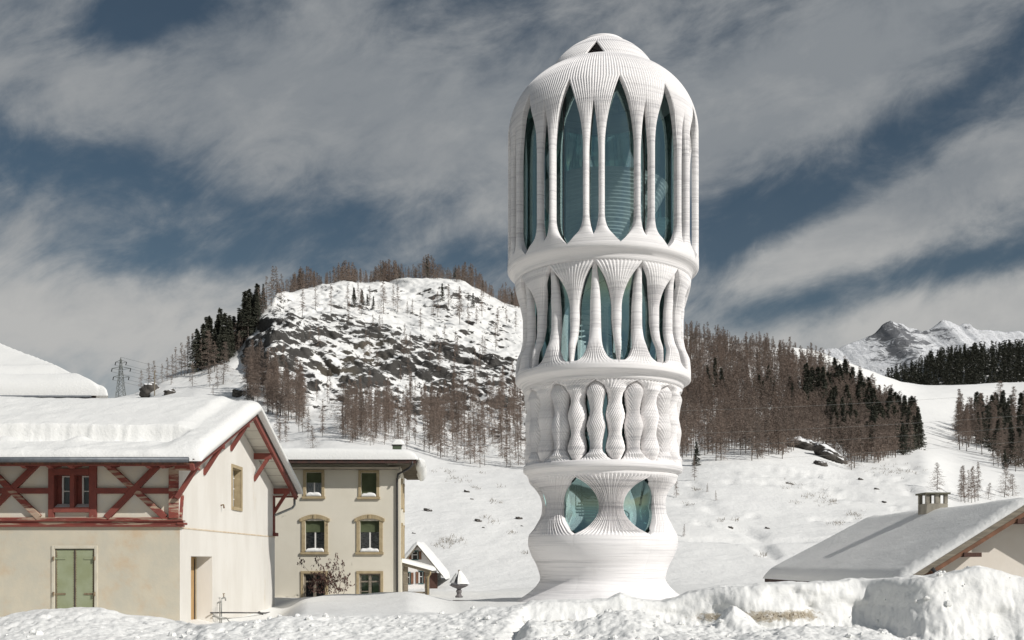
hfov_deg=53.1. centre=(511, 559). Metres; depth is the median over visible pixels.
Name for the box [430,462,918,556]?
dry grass
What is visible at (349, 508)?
beige house
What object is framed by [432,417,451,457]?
larch
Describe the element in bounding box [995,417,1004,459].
larch
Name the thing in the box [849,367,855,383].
spruce
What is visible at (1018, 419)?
spruce
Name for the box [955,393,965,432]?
larch
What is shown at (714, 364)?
spruce
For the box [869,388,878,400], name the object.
spruce
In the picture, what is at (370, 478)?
window
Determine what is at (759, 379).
spruce
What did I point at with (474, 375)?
larch
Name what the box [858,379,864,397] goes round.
spruce
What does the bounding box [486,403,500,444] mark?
larch
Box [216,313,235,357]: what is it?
spruce
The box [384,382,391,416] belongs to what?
larch
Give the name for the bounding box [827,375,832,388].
spruce
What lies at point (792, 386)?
spruce
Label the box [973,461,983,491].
larch
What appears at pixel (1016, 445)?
larch
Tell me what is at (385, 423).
larch
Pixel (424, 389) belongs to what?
larch
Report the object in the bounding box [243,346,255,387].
larch
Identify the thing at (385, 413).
larch
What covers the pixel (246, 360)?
larch
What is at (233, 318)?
spruce
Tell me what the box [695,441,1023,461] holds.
overhead wire
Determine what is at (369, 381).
larch
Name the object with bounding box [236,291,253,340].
spruce
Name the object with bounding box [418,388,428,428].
larch
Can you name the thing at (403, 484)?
window
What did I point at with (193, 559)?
door
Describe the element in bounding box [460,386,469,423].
larch
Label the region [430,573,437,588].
barn door
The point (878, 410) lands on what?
spruce
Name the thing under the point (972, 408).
larch
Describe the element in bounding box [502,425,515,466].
larch
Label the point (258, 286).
spruce
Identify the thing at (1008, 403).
spruce
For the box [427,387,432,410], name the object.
larch
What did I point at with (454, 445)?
larch
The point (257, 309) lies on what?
spruce
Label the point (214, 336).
spruce
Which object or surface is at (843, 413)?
spruce
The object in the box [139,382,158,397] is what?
boulder
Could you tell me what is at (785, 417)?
larch
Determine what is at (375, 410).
larch
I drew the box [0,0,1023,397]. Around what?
sky
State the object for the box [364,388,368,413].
larch
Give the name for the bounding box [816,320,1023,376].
mountain
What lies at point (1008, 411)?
spruce
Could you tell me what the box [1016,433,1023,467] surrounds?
larch
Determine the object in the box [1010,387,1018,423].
larch
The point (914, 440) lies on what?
spruce
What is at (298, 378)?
larch
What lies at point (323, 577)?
shrub
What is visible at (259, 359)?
larch
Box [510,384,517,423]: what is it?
larch
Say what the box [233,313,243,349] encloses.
spruce
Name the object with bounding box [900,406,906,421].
spruce
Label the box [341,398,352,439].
larch
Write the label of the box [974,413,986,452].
larch
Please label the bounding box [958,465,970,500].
larch
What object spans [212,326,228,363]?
spruce
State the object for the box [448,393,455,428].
larch
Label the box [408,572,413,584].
window
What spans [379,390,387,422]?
larch
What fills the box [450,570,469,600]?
covered fountain
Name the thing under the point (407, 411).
larch
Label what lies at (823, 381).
spruce
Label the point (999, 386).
larch
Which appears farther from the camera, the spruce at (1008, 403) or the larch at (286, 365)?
the spruce at (1008, 403)
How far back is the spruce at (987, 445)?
353.63 m
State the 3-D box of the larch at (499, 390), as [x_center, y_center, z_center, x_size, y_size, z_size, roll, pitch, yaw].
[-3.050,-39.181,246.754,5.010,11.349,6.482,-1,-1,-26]
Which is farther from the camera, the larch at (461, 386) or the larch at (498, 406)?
the larch at (461, 386)
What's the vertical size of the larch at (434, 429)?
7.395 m
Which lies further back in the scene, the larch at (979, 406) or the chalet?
the larch at (979, 406)
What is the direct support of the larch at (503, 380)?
on the hillside
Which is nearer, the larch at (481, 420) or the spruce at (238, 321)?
the larch at (481, 420)
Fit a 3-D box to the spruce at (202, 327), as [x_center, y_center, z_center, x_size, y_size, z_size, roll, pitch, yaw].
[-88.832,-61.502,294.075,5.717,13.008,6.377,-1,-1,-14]
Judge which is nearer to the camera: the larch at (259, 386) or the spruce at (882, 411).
the spruce at (882, 411)
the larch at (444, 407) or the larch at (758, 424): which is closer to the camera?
the larch at (758, 424)
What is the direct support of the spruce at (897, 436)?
on the hillside
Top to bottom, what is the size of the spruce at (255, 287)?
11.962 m
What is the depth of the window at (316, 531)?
53.95 m
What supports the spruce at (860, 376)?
on the hillside
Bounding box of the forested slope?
[892,352,1023,384]
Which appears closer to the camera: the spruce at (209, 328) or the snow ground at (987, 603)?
the snow ground at (987, 603)
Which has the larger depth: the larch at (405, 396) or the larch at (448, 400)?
the larch at (448, 400)
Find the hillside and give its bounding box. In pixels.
[117,277,1023,590]
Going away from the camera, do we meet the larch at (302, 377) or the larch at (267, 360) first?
the larch at (302, 377)
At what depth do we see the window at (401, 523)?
55.32 m
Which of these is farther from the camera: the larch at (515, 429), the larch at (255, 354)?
the larch at (255, 354)
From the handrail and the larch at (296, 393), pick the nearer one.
the handrail
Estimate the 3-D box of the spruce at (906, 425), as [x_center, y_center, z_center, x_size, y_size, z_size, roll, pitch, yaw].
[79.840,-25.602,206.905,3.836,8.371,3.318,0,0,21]
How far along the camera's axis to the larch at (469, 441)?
159.06 m
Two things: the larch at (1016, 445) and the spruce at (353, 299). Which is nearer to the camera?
the larch at (1016, 445)
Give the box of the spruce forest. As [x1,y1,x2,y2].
[884,339,1023,384]
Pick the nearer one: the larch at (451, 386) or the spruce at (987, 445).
the larch at (451, 386)
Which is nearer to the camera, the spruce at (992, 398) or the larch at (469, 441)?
the larch at (469, 441)
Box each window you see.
[53,469,88,511]
[231,464,242,510]
[299,514,329,553]
[301,571,327,597]
[302,470,324,498]
[354,514,384,553]
[356,571,382,593]
[357,470,379,498]
[401,478,402,508]
[401,523,402,557]
[403,484,404,511]
[403,525,404,557]
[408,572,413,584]
[409,550,420,559]
[416,571,424,583]
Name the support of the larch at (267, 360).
on the hillside
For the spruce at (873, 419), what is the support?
on the hillside
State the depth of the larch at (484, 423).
193.24 m
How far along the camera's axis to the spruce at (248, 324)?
292.69 m
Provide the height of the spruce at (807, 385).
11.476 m
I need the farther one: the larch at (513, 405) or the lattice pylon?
the lattice pylon
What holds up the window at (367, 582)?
in the beige house at (349, 508)
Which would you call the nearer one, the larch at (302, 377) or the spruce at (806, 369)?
the larch at (302, 377)
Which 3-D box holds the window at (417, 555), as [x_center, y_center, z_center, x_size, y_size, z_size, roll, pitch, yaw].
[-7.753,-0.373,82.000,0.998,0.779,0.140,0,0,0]
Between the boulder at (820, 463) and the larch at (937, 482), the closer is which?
the larch at (937, 482)
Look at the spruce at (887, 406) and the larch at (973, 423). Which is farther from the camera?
the larch at (973, 423)
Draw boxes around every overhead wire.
[683,392,1023,410]
[687,415,1022,433]
[694,427,1017,446]
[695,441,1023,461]
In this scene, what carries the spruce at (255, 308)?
on the hillside
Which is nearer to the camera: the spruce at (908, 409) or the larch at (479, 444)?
the larch at (479, 444)
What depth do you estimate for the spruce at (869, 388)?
321.49 m
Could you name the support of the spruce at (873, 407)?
on the hillside
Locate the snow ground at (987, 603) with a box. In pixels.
[0,565,1023,639]
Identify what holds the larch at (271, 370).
on the hillside
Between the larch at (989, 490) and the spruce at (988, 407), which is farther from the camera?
the spruce at (988, 407)
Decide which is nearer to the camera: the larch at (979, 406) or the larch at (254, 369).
the larch at (254, 369)
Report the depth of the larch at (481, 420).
212.38 m
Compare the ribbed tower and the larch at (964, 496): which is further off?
the larch at (964, 496)
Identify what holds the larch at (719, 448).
on the hillside
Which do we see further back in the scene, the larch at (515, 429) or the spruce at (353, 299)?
the spruce at (353, 299)
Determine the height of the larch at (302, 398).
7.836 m
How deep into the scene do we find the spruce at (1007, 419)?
294.08 m
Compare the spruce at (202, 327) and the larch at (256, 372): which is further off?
the spruce at (202, 327)
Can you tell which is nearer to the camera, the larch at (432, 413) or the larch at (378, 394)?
the larch at (432, 413)
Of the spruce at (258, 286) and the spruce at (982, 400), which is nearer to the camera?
the spruce at (258, 286)
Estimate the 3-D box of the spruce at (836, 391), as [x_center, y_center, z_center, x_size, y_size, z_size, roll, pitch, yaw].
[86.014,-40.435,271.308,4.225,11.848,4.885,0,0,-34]
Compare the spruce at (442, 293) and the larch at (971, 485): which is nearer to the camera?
the larch at (971, 485)
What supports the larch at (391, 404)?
on the hillside
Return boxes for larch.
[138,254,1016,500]
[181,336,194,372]
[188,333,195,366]
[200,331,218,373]
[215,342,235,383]
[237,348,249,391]
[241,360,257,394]
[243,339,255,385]
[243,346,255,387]
[244,346,255,383]
[244,358,265,393]
[247,355,259,393]
[247,358,257,400]
[250,352,261,390]
[252,366,263,401]
[254,346,262,388]
[256,346,263,384]
[259,348,271,379]
[259,372,273,406]
[260,346,279,386]
[260,374,274,411]
[263,369,272,413]
[263,369,278,413]
[267,368,283,411]
[269,376,282,415]
[271,348,283,374]
[271,373,294,415]
[278,371,293,408]
[281,377,294,420]
[282,373,295,411]
[283,362,293,397]
[285,374,296,418]
[285,377,305,422]
[290,355,299,386]
[292,377,307,416]
[295,398,301,424]
[296,359,306,390]
[296,373,309,416]
[296,382,307,415]
[306,425,319,447]
[338,387,348,416]
[339,400,350,437]
[340,393,351,432]
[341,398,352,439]
[345,404,359,440]
[347,410,356,442]
[348,378,357,416]
[350,383,354,420]
[350,388,358,416]
[351,401,361,439]
[352,399,362,438]
[357,376,362,398]
[357,387,366,415]
[357,391,364,435]
[361,395,368,428]
[362,400,379,441]
[363,403,370,437]
[364,370,374,399]
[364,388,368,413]
[366,389,374,426]
[372,382,382,413]
[372,390,378,413]
[372,399,383,437]
[372,401,382,434]
[375,279,389,313]
[378,406,392,439]
[379,377,390,411]
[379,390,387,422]
[380,396,393,431]
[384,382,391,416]
[386,395,393,433]
[386,399,395,430]
[388,395,401,435]
[390,391,396,418]
[392,401,404,438]
[399,384,412,423]
[403,398,412,439]
[404,382,415,416]
[407,371,414,415]
[417,406,431,449]
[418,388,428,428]
[421,383,429,422]
[423,414,435,450]
[426,398,437,442]
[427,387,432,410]
[427,405,437,443]
[428,410,437,444]
[430,408,445,450]
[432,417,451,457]
[433,396,445,432]
[433,411,445,455]
[436,389,448,427]
[436,391,443,418]
[437,420,450,456]
[441,386,449,421]
[442,393,447,420]
[443,379,447,417]
[445,387,450,421]
[446,386,450,417]
[447,369,462,406]
[447,401,456,429]
[447,422,461,460]
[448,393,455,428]
[448,414,458,450]
[449,373,459,404]
[449,386,456,419]
[454,381,465,415]
[454,399,460,431]
[455,287,465,324]
[455,372,466,411]
[455,398,463,431]
[458,411,464,448]
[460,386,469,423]
[460,397,467,437]
[460,422,469,454]
[463,424,474,463]
[465,421,476,453]
[466,371,474,406]
[467,387,478,424]
[471,362,483,399]
[471,397,481,440]
[473,400,486,439]
[473,432,483,464]
[476,400,490,442]
[480,376,495,418]
[480,429,488,465]
[486,376,497,414]
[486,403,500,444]
[492,375,508,417]
[492,388,506,425]
[493,418,512,457]
[494,416,508,455]
[496,392,505,435]
[498,386,516,424]
[500,366,508,399]
[502,411,508,442]
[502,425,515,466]
[503,402,510,438]
[508,426,524,464]
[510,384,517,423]
[510,391,516,417]
[510,415,518,453]
[512,408,525,444]
[516,388,525,419]
[692,455,698,479]
[704,414,733,459]
[748,412,766,458]
[843,434,864,468]
[928,463,945,490]
[944,398,962,440]
[947,404,968,449]
[954,389,964,421]
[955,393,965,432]
[957,404,974,439]
[957,466,965,494]
[958,411,965,445]
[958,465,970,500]
[960,397,975,441]
[960,409,972,450]
[961,408,972,446]
[967,468,976,502]
[969,409,975,443]
[970,397,975,441]
[970,466,979,498]
[973,401,980,432]
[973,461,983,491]
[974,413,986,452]
[975,392,987,423]
[982,483,993,499]
[987,420,994,454]
[989,405,998,431]
[989,407,997,453]
[995,380,1002,398]
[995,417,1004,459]
[995,463,1013,496]
[998,423,1011,460]
[998,427,1013,465]
[1004,474,1020,495]
[1008,431,1023,471]
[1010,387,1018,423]
[1012,414,1019,444]
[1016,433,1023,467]
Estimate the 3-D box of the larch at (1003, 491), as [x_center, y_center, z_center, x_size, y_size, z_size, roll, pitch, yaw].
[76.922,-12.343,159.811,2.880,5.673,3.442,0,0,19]
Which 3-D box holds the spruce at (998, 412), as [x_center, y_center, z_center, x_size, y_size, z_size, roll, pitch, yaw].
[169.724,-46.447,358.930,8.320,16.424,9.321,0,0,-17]
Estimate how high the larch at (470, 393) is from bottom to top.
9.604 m
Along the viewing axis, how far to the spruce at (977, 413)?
367.72 m
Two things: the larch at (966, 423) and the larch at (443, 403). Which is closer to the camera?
the larch at (443, 403)
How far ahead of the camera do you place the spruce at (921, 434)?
247.49 m
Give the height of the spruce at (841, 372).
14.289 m
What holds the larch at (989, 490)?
on the hillside
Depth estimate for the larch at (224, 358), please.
258.00 m
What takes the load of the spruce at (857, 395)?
on the hillside
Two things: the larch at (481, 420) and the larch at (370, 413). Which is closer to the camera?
the larch at (370, 413)
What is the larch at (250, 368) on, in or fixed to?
on the hillside
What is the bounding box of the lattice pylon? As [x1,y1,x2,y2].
[111,359,130,397]
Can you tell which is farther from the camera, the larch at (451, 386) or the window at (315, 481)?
the larch at (451, 386)
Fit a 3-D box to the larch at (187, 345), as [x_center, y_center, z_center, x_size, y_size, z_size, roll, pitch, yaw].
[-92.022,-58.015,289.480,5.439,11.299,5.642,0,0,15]
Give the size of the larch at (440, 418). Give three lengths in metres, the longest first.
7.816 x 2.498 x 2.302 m
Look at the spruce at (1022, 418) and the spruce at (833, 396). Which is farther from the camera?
the spruce at (1022, 418)
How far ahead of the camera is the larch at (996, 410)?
335.51 m
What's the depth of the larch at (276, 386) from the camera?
216.11 m
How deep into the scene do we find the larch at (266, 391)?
221.40 m
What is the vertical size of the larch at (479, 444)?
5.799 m
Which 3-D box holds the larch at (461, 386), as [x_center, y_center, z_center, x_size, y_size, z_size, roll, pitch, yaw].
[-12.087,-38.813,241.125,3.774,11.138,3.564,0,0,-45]
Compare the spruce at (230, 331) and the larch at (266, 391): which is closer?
the larch at (266, 391)
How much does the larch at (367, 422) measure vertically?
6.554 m
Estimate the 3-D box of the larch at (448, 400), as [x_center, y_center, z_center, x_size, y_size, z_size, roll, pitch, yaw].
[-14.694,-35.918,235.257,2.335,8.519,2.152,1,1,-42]
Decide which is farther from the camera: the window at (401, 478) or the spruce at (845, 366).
the spruce at (845, 366)
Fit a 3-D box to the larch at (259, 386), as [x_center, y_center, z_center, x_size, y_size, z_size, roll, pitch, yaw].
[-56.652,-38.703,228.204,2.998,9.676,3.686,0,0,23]
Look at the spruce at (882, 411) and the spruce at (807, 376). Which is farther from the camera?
the spruce at (807, 376)
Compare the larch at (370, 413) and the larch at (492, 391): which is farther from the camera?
the larch at (492, 391)
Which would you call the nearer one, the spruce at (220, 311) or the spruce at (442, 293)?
the spruce at (220, 311)
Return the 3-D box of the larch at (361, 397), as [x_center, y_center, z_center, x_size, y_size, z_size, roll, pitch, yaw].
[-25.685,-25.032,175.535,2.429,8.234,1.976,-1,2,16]
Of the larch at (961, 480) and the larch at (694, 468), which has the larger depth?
the larch at (961, 480)
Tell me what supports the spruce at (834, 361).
on the hillside
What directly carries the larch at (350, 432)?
on the hillside
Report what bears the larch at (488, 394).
on the hillside
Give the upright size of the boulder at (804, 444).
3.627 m
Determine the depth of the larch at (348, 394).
179.43 m
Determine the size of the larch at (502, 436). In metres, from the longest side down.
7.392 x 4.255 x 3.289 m
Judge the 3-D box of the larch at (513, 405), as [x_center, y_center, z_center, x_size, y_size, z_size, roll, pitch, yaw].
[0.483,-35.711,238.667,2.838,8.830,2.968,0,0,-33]
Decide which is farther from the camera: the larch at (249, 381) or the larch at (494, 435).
the larch at (249, 381)
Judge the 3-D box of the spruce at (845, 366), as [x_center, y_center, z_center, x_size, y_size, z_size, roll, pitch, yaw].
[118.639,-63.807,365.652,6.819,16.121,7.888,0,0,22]
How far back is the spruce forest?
1269.23 m
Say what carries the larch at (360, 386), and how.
on the hillside
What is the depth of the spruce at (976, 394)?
423.60 m
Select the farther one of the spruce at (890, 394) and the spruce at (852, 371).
the spruce at (852, 371)
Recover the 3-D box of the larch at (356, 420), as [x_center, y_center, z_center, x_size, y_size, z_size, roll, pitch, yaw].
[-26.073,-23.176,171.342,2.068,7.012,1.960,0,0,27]
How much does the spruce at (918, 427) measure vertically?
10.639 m
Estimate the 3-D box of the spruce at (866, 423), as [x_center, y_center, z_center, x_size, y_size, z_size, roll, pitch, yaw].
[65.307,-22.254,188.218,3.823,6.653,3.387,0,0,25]
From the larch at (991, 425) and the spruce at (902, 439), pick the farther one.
the larch at (991, 425)
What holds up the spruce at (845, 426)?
on the hillside
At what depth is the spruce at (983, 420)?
374.31 m
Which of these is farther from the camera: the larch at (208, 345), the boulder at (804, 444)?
the larch at (208, 345)
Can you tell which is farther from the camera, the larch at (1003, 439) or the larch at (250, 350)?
the larch at (1003, 439)
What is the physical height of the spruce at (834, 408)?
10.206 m
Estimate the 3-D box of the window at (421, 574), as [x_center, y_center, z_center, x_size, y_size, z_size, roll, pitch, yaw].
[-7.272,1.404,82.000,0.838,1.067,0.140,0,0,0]
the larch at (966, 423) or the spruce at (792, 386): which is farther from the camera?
the larch at (966, 423)
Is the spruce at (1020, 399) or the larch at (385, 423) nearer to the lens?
the larch at (385, 423)
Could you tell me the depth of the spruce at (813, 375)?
282.88 m
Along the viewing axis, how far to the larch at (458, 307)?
331.29 m
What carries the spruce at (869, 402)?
on the hillside
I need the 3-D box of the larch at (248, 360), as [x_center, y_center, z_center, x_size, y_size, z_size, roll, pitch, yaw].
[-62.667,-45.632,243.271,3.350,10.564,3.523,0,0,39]
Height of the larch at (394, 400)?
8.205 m
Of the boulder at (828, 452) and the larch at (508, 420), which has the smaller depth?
the boulder at (828, 452)
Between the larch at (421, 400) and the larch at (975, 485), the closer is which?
the larch at (975, 485)
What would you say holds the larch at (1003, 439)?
on the hillside
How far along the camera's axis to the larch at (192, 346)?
289.77 m
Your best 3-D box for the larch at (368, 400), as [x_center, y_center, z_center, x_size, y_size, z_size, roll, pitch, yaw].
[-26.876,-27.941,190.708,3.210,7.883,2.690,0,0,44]
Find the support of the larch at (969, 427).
on the hillside
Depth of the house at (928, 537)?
30.40 m
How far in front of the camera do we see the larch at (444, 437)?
166.30 m
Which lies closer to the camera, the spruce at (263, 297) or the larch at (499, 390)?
the larch at (499, 390)
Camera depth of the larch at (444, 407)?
227.55 m
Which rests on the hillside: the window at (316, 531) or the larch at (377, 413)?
the larch at (377, 413)
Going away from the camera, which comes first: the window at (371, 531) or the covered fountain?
the covered fountain
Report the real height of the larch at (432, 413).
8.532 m
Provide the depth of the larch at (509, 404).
226.95 m
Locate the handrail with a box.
[210,611,268,621]
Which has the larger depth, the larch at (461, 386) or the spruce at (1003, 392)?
the spruce at (1003, 392)
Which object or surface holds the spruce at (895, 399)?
on the hillside
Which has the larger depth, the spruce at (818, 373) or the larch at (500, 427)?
the spruce at (818, 373)
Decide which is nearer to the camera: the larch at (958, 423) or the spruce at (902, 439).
the spruce at (902, 439)
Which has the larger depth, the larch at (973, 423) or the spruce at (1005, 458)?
the larch at (973, 423)
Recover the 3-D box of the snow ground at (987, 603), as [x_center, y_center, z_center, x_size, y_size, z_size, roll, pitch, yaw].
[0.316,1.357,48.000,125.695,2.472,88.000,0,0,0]
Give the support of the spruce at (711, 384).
on the hillside
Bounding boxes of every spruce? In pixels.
[186,329,205,371]
[194,323,205,362]
[197,315,219,365]
[209,328,218,364]
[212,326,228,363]
[215,314,220,361]
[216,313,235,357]
[217,308,227,356]
[218,326,233,359]
[226,315,235,357]
[231,316,236,332]
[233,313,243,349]
[234,316,241,350]
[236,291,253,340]
[238,297,255,337]
[241,289,253,327]
[251,295,259,323]
[252,283,262,310]
[252,292,261,327]
[257,285,262,313]
[260,284,265,309]
[350,287,358,307]
[359,290,365,307]
[439,283,444,300]
[469,293,475,307]
[692,441,700,465]
[708,375,716,403]
[713,358,718,380]
[756,374,760,395]
[791,383,795,399]
[799,363,809,386]
[801,379,810,401]
[802,383,807,399]
[804,370,812,389]
[811,369,816,392]
[815,366,820,391]
[818,373,826,395]
[821,366,825,378]
[825,396,832,416]
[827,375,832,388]
[828,401,840,442]
[831,357,838,371]
[831,389,835,400]
[832,366,840,387]
[834,385,837,398]
[836,402,846,445]
[839,367,843,381]
[839,411,850,449]
[842,359,850,385]
[843,384,851,405]
[848,402,852,424]
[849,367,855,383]
[854,384,862,413]
[857,370,865,389]
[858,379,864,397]
[862,421,873,454]
[866,382,872,396]
[867,396,872,419]
[868,405,877,432]
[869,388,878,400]
[870,417,876,453]
[876,404,880,414]
[879,406,886,426]
[884,400,890,414]
[887,388,893,402]
[891,422,904,452]
[892,392,896,402]
[896,394,901,405]
[897,421,912,454]
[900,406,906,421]
[901,399,906,409]
[904,406,918,438]
[904,413,915,451]
[905,416,917,450]
[908,400,916,441]
[914,406,926,449]
[915,414,926,447]
[972,391,980,427]
[973,412,989,444]
[975,394,989,432]
[978,411,987,442]
[982,404,1003,442]
[983,413,994,448]
[984,404,989,419]
[986,394,994,433]
[988,403,1004,444]
[988,419,1002,455]
[994,392,1002,409]
[997,415,1017,457]
[999,390,1006,404]
[1000,394,1005,412]
[1001,449,1008,468]
[1002,421,1019,465]
[1003,398,1011,419]
[1004,409,1013,426]
[1010,427,1023,465]
[1015,392,1023,422]
[1015,412,1022,431]
[1020,414,1023,444]
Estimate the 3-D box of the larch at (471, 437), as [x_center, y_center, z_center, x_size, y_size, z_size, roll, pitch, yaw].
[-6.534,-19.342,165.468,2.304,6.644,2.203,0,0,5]
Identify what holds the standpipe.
on the snow ground at (987, 603)
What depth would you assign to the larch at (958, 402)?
366.42 m
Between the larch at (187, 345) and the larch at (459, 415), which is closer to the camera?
the larch at (459, 415)
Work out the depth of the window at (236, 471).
39.32 m
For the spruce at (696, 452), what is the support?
on the hillside
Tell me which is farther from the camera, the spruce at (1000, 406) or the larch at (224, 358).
the spruce at (1000, 406)
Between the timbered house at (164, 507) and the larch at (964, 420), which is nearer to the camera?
the timbered house at (164, 507)
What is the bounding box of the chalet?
[405,541,449,588]
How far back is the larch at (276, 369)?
217.58 m
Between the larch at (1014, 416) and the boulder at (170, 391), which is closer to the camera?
the boulder at (170, 391)
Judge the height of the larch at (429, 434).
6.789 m
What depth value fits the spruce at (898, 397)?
328.79 m
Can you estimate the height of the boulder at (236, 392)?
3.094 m
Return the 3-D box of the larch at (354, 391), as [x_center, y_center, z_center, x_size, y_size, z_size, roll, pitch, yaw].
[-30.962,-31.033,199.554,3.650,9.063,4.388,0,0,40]
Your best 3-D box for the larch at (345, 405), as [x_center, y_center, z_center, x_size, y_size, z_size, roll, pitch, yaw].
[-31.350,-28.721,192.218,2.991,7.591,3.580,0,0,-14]
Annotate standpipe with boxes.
[219,593,225,622]
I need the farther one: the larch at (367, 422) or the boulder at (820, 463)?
the larch at (367, 422)
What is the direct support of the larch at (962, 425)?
on the hillside
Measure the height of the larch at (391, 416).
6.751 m
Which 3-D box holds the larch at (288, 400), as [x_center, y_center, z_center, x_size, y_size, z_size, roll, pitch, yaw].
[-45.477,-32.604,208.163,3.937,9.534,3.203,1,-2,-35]
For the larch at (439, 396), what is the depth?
218.96 m
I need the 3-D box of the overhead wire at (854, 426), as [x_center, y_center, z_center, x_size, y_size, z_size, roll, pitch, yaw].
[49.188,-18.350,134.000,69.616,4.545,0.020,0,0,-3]
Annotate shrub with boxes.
[297,553,354,593]
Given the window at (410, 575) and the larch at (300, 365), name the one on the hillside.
the larch at (300, 365)
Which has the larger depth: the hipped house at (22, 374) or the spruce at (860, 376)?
the spruce at (860, 376)
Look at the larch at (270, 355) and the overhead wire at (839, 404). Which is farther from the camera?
the larch at (270, 355)
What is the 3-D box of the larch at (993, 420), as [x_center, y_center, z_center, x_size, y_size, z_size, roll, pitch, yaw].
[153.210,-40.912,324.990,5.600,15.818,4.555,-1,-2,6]
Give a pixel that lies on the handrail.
(261, 613)
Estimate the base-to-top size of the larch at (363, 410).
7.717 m
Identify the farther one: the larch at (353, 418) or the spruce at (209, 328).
the spruce at (209, 328)
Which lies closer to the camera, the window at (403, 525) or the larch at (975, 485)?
the window at (403, 525)
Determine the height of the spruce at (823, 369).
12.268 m
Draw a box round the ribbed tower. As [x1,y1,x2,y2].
[508,33,698,601]
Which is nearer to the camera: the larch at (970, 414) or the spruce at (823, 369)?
the spruce at (823, 369)
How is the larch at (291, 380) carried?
on the hillside
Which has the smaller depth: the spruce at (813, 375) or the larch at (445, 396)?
the larch at (445, 396)
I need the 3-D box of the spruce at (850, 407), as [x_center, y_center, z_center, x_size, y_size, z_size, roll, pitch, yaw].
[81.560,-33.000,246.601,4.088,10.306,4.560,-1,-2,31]
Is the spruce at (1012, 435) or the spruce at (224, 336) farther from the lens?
the spruce at (224, 336)
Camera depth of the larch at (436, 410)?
189.22 m
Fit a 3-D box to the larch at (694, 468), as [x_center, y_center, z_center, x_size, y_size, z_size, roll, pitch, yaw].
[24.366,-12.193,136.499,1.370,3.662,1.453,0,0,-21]
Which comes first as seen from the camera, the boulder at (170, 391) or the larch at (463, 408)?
the larch at (463, 408)
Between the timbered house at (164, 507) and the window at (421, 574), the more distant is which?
the window at (421, 574)
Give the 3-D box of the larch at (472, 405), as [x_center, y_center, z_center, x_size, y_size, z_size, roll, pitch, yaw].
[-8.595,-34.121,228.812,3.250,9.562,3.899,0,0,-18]
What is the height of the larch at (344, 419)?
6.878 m
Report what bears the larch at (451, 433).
on the hillside
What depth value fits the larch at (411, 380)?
224.48 m
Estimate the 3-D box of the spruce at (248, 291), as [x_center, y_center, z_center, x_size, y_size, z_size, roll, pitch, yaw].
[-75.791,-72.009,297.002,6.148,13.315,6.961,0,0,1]
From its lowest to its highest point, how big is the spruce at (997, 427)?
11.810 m
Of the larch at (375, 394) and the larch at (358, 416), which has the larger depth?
the larch at (375, 394)
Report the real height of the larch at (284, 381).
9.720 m
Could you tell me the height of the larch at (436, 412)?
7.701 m
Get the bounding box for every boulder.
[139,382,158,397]
[163,388,175,394]
[232,388,244,397]
[787,436,818,450]
[812,444,847,463]
[813,460,827,466]
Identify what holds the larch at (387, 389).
on the hillside
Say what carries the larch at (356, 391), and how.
on the hillside
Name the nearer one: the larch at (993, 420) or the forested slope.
the larch at (993, 420)
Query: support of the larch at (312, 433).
on the hillside
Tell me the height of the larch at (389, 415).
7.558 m
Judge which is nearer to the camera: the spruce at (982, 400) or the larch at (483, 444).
the larch at (483, 444)
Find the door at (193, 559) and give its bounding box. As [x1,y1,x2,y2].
[191,557,196,619]
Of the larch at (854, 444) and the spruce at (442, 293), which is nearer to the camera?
the larch at (854, 444)
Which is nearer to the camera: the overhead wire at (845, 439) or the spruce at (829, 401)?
the overhead wire at (845, 439)
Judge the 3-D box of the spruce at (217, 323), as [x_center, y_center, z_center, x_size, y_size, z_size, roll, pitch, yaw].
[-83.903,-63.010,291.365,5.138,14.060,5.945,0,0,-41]
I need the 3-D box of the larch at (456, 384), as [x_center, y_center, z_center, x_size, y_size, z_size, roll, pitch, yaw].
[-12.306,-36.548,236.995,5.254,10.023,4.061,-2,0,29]
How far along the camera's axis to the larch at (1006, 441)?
245.48 m
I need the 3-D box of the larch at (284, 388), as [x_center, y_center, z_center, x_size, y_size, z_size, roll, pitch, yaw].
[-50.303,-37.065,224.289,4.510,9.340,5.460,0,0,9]
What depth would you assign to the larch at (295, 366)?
235.66 m
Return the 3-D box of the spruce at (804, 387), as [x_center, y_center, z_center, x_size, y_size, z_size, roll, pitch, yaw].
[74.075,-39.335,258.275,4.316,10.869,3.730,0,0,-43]
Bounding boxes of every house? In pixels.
[0,343,107,398]
[0,396,302,622]
[275,439,435,597]
[762,492,1023,581]
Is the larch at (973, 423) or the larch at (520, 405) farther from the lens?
the larch at (973, 423)
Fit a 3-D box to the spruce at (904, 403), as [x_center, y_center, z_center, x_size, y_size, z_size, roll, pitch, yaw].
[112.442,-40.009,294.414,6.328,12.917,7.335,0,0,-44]
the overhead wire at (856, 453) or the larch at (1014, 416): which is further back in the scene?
the larch at (1014, 416)
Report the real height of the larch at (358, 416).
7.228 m
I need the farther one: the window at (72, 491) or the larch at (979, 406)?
the larch at (979, 406)
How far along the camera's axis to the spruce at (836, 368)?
329.50 m
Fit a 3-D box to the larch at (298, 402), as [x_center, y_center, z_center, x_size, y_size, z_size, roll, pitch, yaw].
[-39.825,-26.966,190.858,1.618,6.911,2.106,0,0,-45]
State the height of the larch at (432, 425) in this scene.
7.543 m
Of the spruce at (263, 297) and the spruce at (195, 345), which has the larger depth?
the spruce at (263, 297)
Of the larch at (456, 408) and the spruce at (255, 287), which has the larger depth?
the spruce at (255, 287)
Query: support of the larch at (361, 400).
on the hillside
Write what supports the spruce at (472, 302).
on the hillside
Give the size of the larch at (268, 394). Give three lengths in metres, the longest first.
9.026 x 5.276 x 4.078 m

